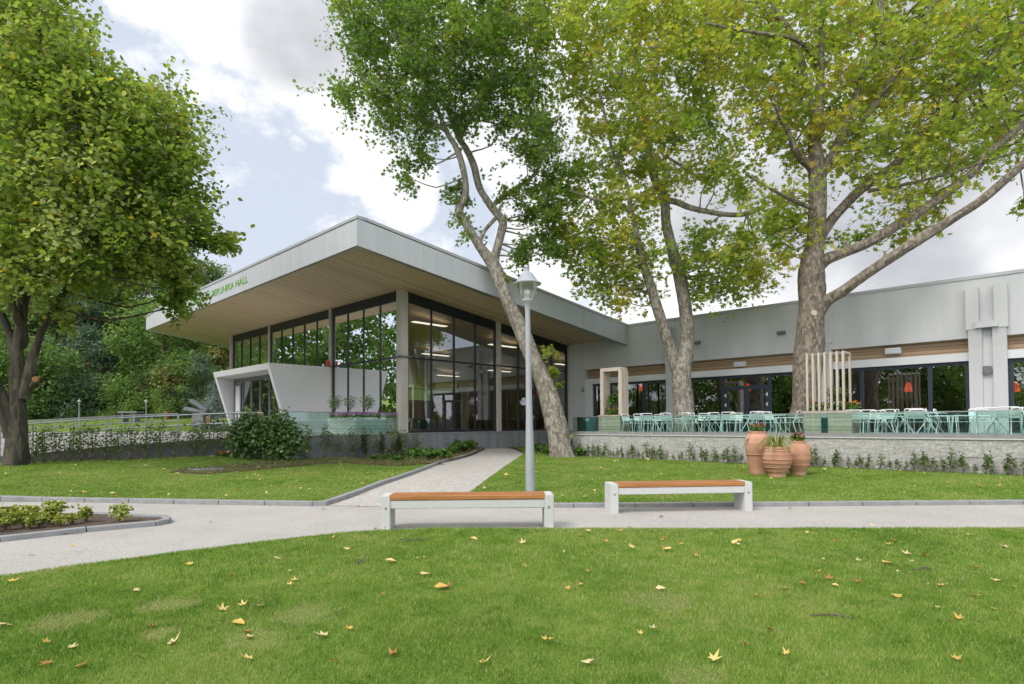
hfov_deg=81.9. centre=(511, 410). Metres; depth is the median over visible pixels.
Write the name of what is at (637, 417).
terrace chair
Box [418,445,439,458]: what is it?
leafy perennial
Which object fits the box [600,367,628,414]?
timber arch
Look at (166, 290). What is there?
pine tree
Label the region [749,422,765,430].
flowering plant
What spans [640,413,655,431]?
terrace chair
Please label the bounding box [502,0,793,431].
forked plane tree
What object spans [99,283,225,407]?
light tree
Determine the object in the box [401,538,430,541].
fallen twig
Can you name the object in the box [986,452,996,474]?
shrub
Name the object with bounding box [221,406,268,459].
laurel bush
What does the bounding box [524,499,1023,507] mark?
lawn kerb
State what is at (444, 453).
leafy perennial
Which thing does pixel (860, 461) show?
shrub
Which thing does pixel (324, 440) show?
hedge plant
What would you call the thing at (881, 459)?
shrub
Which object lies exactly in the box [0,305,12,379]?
light tree
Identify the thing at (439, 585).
fallen leaf
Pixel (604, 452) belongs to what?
shrub
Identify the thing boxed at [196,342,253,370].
broadleaf tree
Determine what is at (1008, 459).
shrub
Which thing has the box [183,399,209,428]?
stone sculpture
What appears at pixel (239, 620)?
fallen leaf
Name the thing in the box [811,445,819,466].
shrub
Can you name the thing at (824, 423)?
teal post
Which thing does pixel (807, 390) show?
timber hoop
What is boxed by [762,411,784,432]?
terrace chair
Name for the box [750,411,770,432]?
terrace chair
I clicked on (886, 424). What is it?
terrace table
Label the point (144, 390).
bushy tree
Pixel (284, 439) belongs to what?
laurel bush
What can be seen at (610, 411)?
flowering plant
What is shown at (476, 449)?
bed weeds
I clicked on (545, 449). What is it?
leafy perennial
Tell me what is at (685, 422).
terrace chair
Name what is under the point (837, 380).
timber hoop
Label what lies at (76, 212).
lime tree
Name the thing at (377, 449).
hedge plant
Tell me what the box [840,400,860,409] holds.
flowering plant
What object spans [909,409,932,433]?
terrace chair
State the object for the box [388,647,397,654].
fallen leaf
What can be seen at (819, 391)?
timber hoop
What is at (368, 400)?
topiary tree
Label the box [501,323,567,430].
window
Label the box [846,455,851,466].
shrub
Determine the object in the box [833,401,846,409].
flowering plant
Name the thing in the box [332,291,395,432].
window
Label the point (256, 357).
light tree
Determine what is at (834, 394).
young shrub
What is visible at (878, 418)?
terrace chair
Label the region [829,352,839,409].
timber hoop
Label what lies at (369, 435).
hedge plant
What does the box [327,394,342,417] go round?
topiary tree
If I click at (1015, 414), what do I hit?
terrace chair
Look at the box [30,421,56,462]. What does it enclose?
hedge plant
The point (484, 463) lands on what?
paved path
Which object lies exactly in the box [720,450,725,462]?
shrub
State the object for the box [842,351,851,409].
timber hoop
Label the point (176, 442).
hedge plant
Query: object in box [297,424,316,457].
hedge plant
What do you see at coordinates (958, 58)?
great plane tree
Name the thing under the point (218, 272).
tall tree
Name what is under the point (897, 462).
shrub
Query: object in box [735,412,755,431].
terrace chair
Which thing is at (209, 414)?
handrail
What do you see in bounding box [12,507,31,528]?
euonymus
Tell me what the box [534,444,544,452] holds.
leafy perennial
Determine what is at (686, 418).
terrace chair
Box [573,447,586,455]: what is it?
leafy perennial
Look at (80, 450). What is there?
hedge plant
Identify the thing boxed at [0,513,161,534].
island bed soil
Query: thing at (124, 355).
light tree
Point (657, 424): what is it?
terrace table
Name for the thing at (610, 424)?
wooden planter
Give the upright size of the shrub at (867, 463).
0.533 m
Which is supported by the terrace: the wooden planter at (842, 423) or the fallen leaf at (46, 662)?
the wooden planter at (842, 423)
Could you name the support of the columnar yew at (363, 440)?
on the lawn at (179, 486)
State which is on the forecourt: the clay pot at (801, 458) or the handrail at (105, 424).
the handrail at (105, 424)
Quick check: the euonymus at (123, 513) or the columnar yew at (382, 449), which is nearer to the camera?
the euonymus at (123, 513)
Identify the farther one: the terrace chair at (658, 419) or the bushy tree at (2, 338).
the bushy tree at (2, 338)
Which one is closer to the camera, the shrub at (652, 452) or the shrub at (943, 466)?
the shrub at (943, 466)
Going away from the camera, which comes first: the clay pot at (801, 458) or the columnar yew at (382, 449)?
the clay pot at (801, 458)
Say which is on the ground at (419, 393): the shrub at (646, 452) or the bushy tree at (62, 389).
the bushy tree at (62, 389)
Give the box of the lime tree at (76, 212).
[0,0,254,465]
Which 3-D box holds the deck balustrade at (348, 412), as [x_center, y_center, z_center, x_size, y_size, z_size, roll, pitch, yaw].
[-6.344,0.479,22.401,0.038,0.850,4.880,-2,-2,44]
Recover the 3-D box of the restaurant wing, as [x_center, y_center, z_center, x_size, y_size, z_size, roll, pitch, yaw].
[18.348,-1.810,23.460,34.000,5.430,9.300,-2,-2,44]
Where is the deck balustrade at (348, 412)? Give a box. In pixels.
[283,411,385,432]
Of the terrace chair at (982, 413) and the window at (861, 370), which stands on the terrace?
the terrace chair at (982, 413)
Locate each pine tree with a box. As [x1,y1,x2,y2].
[83,282,148,370]
[102,274,158,325]
[151,275,192,345]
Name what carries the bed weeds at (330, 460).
on the bed soil at (285, 464)
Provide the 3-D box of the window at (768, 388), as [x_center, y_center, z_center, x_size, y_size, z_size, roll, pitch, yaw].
[10.084,-0.327,25.601,4.980,2.450,0.250,-2,-2,44]
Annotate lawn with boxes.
[0,456,430,500]
[0,529,1023,683]
[470,445,1023,502]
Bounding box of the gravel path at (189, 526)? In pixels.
[0,502,1023,575]
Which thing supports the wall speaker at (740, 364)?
attached to the restaurant wing
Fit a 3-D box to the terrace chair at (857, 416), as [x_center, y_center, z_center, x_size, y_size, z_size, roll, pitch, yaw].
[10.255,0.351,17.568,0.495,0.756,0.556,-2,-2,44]
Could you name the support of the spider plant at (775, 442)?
in the clay pot at (777, 461)
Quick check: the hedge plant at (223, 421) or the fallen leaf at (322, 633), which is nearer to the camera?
the fallen leaf at (322, 633)
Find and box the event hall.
[145,215,647,458]
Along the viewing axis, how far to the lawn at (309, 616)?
4.17 m
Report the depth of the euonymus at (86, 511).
8.55 m
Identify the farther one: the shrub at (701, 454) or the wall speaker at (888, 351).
the wall speaker at (888, 351)
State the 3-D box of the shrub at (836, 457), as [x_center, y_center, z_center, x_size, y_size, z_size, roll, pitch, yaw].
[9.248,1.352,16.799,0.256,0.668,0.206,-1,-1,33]
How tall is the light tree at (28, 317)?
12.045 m
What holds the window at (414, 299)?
in the event hall
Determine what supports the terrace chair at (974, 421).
on the terrace
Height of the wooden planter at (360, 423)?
0.680 m
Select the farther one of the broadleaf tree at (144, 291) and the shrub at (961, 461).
the broadleaf tree at (144, 291)
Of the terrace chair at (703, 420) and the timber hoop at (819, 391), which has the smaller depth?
the timber hoop at (819, 391)
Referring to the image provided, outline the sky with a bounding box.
[39,0,1023,323]
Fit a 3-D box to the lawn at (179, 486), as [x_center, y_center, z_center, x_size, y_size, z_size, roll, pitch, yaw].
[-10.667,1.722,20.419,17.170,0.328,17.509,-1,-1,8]
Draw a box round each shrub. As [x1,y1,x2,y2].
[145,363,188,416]
[191,344,229,387]
[591,442,595,456]
[602,441,607,456]
[629,442,635,458]
[643,440,650,457]
[648,445,656,458]
[656,445,662,459]
[685,444,692,460]
[698,447,705,461]
[704,449,708,461]
[710,447,716,461]
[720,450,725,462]
[724,444,730,462]
[730,444,736,462]
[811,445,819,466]
[826,385,847,409]
[832,447,840,466]
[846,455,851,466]
[856,454,863,468]
[865,452,872,468]
[876,454,884,468]
[894,458,900,470]
[909,450,919,471]
[918,449,929,471]
[928,458,937,471]
[939,456,947,472]
[943,446,957,472]
[957,451,974,472]
[973,463,978,473]
[981,450,991,474]
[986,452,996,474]
[1001,452,1016,475]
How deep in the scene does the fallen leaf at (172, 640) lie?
3.73 m
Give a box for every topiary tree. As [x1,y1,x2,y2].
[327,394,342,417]
[344,395,357,411]
[359,395,374,413]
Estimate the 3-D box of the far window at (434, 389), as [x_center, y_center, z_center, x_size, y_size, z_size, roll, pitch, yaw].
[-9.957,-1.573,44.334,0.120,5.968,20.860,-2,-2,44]
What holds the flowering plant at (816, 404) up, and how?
on the wooden planter at (842, 423)
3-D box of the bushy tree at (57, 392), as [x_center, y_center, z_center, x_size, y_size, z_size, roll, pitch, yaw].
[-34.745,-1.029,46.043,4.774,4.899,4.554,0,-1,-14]
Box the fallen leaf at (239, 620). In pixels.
[232,618,244,623]
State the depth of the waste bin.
24.15 m
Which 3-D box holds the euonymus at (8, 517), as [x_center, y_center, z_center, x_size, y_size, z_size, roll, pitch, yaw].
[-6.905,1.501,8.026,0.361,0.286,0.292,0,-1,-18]
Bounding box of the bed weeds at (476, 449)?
[403,446,483,460]
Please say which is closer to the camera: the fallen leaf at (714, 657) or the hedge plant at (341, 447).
the fallen leaf at (714, 657)
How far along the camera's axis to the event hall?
27.55 m
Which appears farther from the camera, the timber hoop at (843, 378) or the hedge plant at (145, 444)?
the hedge plant at (145, 444)
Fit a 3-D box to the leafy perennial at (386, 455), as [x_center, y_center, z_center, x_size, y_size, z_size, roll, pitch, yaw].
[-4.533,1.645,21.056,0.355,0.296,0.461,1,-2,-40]
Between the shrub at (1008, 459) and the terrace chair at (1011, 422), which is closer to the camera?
the shrub at (1008, 459)
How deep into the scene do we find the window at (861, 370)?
21.00 m
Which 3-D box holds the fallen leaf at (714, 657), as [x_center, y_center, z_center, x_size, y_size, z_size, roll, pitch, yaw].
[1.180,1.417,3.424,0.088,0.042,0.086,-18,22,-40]
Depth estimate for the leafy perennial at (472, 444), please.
26.08 m
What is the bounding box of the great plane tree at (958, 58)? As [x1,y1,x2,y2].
[670,0,1023,432]
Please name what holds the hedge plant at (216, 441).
on the lawn at (179, 486)
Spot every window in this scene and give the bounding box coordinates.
[233,326,267,368]
[270,310,328,423]
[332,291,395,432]
[408,292,495,432]
[409,379,459,392]
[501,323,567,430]
[593,380,665,430]
[691,372,791,431]
[833,361,969,432]
[1009,358,1023,432]
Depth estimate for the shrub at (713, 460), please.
19.34 m
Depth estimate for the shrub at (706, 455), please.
19.43 m
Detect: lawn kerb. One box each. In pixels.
[0,447,485,505]
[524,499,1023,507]
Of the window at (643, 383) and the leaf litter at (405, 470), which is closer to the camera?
the leaf litter at (405, 470)
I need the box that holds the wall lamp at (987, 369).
[983,366,991,374]
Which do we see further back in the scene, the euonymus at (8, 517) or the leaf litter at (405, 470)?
the leaf litter at (405, 470)
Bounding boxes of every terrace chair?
[621,414,639,431]
[633,414,651,431]
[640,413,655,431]
[647,414,663,431]
[660,413,678,431]
[675,413,694,431]
[681,412,701,431]
[698,413,710,431]
[708,412,727,431]
[721,412,736,431]
[726,413,742,431]
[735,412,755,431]
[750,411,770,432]
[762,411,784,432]
[779,411,802,432]
[845,410,867,432]
[859,410,882,432]
[868,410,886,432]
[874,409,898,432]
[880,409,908,433]
[903,408,925,433]
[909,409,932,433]
[924,408,950,433]
[933,409,959,433]
[951,407,976,433]
[968,409,995,433]
[975,407,1000,433]
[996,406,1023,433]
[1010,407,1023,433]
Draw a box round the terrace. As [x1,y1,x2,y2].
[569,429,1023,474]
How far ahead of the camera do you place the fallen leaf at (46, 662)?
3.41 m
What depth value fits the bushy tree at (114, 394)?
45.18 m
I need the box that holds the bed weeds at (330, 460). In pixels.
[171,456,443,472]
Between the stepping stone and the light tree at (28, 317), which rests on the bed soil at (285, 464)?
the stepping stone
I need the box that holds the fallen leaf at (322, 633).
[314,631,327,635]
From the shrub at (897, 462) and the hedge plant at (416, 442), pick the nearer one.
the shrub at (897, 462)
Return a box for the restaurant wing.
[569,268,1023,432]
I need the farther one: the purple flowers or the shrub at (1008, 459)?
the purple flowers
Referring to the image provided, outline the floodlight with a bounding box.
[776,331,785,334]
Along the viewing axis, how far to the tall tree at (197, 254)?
67.98 m
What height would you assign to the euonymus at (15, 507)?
0.299 m
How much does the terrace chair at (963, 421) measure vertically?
0.756 m
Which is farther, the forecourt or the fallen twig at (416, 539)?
the forecourt
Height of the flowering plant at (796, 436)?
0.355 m
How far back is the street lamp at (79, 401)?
36.01 m
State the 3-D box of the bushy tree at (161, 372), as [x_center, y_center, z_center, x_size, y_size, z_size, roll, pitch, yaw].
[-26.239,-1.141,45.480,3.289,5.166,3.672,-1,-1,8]
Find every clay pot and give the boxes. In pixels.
[744,431,769,473]
[761,446,792,477]
[787,441,810,474]
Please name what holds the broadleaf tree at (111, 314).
on the ground at (419, 393)
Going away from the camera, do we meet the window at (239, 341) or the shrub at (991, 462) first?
the shrub at (991, 462)
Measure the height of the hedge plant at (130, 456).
1.253 m
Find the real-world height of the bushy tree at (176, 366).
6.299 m
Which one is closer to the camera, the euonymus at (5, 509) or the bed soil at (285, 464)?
the euonymus at (5, 509)
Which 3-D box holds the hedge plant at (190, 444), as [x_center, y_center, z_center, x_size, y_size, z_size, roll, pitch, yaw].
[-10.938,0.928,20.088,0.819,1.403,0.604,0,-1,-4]
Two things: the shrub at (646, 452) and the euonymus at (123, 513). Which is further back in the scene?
the shrub at (646, 452)
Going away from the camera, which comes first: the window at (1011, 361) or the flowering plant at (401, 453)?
the window at (1011, 361)
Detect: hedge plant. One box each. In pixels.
[29,425,46,463]
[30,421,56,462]
[40,425,64,461]
[53,422,82,461]
[68,423,91,460]
[72,420,102,460]
[91,421,115,460]
[109,423,128,459]
[114,422,141,459]
[129,421,155,459]
[146,417,170,457]
[162,425,183,457]
[178,417,201,456]
[189,415,213,456]
[203,422,226,455]
[216,417,235,449]
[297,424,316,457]
[313,424,334,456]
[333,428,348,456]
[345,425,362,458]
[360,428,376,457]
[372,430,385,455]
[386,425,398,457]
[395,427,409,455]
[410,430,423,448]
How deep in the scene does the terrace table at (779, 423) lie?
19.68 m
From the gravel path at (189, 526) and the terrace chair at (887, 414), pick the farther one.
the terrace chair at (887, 414)
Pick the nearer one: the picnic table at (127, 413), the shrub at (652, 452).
the shrub at (652, 452)
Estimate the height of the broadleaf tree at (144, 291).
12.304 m
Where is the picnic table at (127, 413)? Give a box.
[117,411,143,421]
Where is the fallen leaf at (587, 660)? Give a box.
[582,658,593,662]
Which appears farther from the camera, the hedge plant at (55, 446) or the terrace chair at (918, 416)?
the hedge plant at (55, 446)
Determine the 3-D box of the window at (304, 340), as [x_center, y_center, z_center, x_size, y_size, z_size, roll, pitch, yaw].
[-11.129,-1.863,30.753,6.650,5.963,0.170,-2,-2,44]
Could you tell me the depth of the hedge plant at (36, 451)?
17.13 m
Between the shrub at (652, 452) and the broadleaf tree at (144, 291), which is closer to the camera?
the shrub at (652, 452)
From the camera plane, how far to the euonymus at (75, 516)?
8.32 m
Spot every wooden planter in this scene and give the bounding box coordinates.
[328,417,385,433]
[598,415,629,431]
[803,410,860,432]
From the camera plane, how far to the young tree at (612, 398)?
23.62 m
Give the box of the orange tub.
[164,411,168,419]
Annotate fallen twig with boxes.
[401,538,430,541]
[810,610,854,617]
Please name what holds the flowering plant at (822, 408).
on the wooden planter at (842, 423)
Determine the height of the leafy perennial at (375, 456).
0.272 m
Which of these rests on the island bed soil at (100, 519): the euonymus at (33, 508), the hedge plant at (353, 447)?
the euonymus at (33, 508)
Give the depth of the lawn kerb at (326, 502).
11.02 m
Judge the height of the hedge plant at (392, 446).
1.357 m
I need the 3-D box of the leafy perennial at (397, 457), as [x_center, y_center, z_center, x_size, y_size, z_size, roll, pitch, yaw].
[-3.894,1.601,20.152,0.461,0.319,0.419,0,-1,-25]
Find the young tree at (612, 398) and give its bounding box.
[607,391,617,414]
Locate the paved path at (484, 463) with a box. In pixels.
[328,448,522,505]
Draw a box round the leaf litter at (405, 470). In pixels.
[2,451,1001,496]
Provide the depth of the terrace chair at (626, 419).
23.01 m
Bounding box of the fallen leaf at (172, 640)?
[168,632,179,643]
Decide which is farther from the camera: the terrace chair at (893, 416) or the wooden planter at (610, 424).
the wooden planter at (610, 424)
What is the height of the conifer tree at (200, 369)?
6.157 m
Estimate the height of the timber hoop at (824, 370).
1.789 m
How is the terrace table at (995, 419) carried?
on the terrace
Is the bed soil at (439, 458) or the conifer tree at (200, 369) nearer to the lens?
the bed soil at (439, 458)
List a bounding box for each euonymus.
[0,503,13,524]
[0,511,18,529]
[0,517,7,526]
[2,504,31,522]
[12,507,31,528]
[14,505,41,521]
[22,514,37,529]
[28,511,54,527]
[41,498,73,513]
[41,502,61,524]
[50,512,70,526]
[63,512,87,524]
[77,504,93,521]
[108,501,133,521]
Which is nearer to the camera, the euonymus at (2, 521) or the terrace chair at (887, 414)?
the euonymus at (2, 521)
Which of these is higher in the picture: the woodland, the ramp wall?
the woodland
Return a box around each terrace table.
[650,416,672,431]
[688,416,711,431]
[701,416,722,431]
[738,415,759,431]
[767,415,790,432]
[875,413,899,432]
[893,413,915,433]
[913,412,945,433]
[981,412,1009,433]
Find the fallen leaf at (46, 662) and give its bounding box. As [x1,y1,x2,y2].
[40,659,52,664]
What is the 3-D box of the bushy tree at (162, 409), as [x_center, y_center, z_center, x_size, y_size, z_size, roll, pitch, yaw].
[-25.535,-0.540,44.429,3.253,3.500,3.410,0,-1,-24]
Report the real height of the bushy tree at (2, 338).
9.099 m
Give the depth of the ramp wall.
19.73 m
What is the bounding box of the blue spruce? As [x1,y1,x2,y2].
[195,381,226,429]
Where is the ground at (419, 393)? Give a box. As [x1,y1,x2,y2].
[1,299,572,452]
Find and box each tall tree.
[143,240,207,341]
[183,259,230,287]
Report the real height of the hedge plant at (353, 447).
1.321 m
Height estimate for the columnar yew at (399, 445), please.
1.196 m
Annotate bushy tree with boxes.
[0,323,65,416]
[0,329,98,418]
[2,343,86,416]
[36,366,103,418]
[87,378,140,417]
[115,366,174,417]
[140,347,215,412]
[149,382,194,418]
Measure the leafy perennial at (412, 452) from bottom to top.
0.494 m
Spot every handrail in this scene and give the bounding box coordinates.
[0,412,263,455]
[1,413,177,443]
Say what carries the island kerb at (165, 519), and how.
on the gravel path at (189, 526)
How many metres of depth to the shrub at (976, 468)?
14.56 m
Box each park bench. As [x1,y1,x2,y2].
[381,491,553,529]
[605,480,752,513]
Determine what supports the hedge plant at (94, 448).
on the lawn at (179, 486)
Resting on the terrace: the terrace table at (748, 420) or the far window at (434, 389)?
the terrace table at (748, 420)
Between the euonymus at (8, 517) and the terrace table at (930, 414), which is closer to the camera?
the euonymus at (8, 517)
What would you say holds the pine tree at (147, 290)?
on the ground at (419, 393)
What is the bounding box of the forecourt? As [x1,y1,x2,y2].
[1,431,343,455]
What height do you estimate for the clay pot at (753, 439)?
1.176 m
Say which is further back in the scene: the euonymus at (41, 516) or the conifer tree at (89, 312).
the conifer tree at (89, 312)
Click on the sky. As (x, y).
(295, 179)
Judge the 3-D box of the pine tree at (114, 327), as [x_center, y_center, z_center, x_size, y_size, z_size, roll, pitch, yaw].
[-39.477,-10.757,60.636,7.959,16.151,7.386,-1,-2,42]
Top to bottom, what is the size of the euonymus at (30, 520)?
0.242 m
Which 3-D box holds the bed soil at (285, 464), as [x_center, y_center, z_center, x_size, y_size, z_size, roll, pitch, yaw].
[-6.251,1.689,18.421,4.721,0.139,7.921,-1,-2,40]
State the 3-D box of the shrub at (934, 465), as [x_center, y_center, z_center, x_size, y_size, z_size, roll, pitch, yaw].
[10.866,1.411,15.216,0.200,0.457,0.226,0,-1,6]
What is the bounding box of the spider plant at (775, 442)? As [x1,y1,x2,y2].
[756,424,800,453]
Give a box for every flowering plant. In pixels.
[218,451,227,456]
[400,445,407,456]
[605,407,618,414]
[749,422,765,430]
[789,431,805,440]
[805,401,821,410]
[817,402,834,410]
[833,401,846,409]
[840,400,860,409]
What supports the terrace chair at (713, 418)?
on the terrace
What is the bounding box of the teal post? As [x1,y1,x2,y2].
[821,415,827,432]
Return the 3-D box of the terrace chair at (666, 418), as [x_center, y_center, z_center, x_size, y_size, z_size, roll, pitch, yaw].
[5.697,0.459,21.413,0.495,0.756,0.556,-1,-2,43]
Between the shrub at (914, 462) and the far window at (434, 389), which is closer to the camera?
the shrub at (914, 462)
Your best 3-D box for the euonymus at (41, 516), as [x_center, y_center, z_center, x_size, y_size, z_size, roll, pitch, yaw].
[-6.533,1.523,8.211,0.306,0.245,0.299,-1,-1,26]
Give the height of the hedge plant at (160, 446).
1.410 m
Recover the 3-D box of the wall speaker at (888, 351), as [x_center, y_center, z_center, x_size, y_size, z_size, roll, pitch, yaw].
[14.052,-2.198,21.756,0.500,0.220,0.190,-2,-2,44]
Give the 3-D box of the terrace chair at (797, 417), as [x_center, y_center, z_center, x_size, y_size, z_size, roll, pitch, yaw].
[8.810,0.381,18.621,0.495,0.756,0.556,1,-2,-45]
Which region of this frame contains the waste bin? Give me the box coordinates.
[586,418,595,430]
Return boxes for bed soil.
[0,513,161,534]
[171,458,440,473]
[403,447,484,461]
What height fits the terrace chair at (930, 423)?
0.756 m
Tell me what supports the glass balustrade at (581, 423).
on the terrace
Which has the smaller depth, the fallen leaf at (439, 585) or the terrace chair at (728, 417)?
the fallen leaf at (439, 585)
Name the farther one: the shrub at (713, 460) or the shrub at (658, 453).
the shrub at (658, 453)
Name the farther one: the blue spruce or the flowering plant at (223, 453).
the blue spruce
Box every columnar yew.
[360,420,368,457]
[378,425,386,454]
[395,431,401,454]
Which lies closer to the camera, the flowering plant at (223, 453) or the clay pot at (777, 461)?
the clay pot at (777, 461)
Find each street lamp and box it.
[77,399,81,422]
[513,265,540,490]
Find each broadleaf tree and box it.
[27,281,107,367]
[58,280,142,371]
[101,274,182,377]
[155,279,222,369]
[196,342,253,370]
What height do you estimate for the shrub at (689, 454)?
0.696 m
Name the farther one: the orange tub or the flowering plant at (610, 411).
the orange tub
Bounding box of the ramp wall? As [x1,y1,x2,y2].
[0,438,274,462]
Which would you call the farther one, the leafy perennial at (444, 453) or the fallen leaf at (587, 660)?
the leafy perennial at (444, 453)
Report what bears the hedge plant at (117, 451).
on the lawn at (179, 486)
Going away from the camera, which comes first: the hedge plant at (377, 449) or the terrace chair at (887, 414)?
the terrace chair at (887, 414)
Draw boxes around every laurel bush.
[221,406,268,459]
[249,406,310,461]
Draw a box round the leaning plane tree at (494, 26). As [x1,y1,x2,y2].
[292,0,594,457]
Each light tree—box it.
[0,280,110,383]
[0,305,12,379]
[80,321,166,411]
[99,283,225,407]
[194,341,267,396]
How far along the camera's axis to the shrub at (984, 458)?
14.44 m
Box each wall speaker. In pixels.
[734,361,745,366]
[885,347,901,354]
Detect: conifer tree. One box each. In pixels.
[5,281,142,392]
[35,319,127,418]
[63,334,127,416]
[170,350,222,418]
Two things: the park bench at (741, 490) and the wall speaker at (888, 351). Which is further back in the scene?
the wall speaker at (888, 351)
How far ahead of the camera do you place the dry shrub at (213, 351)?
49.26 m
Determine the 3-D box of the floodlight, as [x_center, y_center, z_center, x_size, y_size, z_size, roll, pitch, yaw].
[11.085,-3.204,24.284,0.320,0.146,0.238,-2,-2,44]
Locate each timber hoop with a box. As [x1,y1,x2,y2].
[806,353,815,410]
[811,353,821,410]
[817,353,827,410]
[823,352,832,409]
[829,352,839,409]
[835,351,845,409]
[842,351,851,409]
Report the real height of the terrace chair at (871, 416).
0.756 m
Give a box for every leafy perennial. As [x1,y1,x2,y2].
[369,454,380,459]
[381,453,390,458]
[391,453,404,459]
[403,447,421,457]
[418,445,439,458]
[436,448,453,458]
[445,442,465,453]
[455,439,469,451]
[468,438,477,448]
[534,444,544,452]
[541,445,548,452]
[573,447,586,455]
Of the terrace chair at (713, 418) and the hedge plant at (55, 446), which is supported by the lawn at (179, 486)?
the hedge plant at (55, 446)
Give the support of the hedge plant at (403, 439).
on the lawn at (179, 486)
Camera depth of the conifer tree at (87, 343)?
46.17 m
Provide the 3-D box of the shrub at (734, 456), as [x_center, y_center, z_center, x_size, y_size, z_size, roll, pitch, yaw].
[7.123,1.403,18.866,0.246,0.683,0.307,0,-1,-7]
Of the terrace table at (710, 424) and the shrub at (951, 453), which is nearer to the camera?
the shrub at (951, 453)
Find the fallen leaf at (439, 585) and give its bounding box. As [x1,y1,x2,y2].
[435,582,446,587]
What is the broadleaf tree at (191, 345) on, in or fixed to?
on the ground at (419, 393)
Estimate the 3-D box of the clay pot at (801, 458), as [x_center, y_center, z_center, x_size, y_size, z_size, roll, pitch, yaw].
[7.431,1.242,15.340,0.632,0.916,0.632,0,-1,0]
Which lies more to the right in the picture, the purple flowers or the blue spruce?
the purple flowers
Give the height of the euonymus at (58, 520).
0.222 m
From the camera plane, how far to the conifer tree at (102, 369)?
47.38 m
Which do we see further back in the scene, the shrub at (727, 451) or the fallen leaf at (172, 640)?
the shrub at (727, 451)
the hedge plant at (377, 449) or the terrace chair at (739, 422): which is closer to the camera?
the terrace chair at (739, 422)
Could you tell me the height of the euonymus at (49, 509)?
0.346 m
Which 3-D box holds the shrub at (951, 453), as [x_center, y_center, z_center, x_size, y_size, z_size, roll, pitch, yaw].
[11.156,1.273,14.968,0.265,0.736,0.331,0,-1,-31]
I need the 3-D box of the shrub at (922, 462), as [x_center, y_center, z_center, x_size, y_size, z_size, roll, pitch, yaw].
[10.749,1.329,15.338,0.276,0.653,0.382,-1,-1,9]
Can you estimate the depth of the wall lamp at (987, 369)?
19.63 m
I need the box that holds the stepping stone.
[188,468,223,470]
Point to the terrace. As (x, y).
(892, 447)
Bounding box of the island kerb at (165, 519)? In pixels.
[0,512,170,541]
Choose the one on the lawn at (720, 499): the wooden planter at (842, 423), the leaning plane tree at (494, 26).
the leaning plane tree at (494, 26)
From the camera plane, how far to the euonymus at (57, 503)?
8.86 m
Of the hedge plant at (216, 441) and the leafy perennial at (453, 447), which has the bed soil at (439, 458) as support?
the leafy perennial at (453, 447)
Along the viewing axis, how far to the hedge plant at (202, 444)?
20.24 m
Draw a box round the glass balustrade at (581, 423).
[573,410,1023,433]
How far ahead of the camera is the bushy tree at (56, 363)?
44.59 m
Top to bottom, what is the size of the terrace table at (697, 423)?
0.646 m
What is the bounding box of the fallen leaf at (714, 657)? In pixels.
[708,649,721,660]
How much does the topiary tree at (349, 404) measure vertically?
0.922 m
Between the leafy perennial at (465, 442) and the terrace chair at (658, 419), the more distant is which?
the leafy perennial at (465, 442)
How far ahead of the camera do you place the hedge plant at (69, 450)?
17.78 m
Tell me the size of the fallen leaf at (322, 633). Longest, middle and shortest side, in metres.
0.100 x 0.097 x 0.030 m
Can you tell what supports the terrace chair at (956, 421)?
on the terrace
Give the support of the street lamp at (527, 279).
on the lawn at (720, 499)
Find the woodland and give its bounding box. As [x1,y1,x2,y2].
[3,277,150,377]
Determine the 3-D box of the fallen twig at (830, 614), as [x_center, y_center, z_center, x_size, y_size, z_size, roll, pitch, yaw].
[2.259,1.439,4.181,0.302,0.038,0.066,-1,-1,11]
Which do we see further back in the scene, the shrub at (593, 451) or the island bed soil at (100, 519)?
the shrub at (593, 451)
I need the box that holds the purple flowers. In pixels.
[328,411,385,419]
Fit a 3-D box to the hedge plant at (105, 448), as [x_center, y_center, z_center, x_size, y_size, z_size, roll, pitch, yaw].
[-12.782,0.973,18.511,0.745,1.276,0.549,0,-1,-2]
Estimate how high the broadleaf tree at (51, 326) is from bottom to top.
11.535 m
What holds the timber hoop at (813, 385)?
on the wooden planter at (842, 423)
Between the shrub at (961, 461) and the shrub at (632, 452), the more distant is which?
the shrub at (632, 452)
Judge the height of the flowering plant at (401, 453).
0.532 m

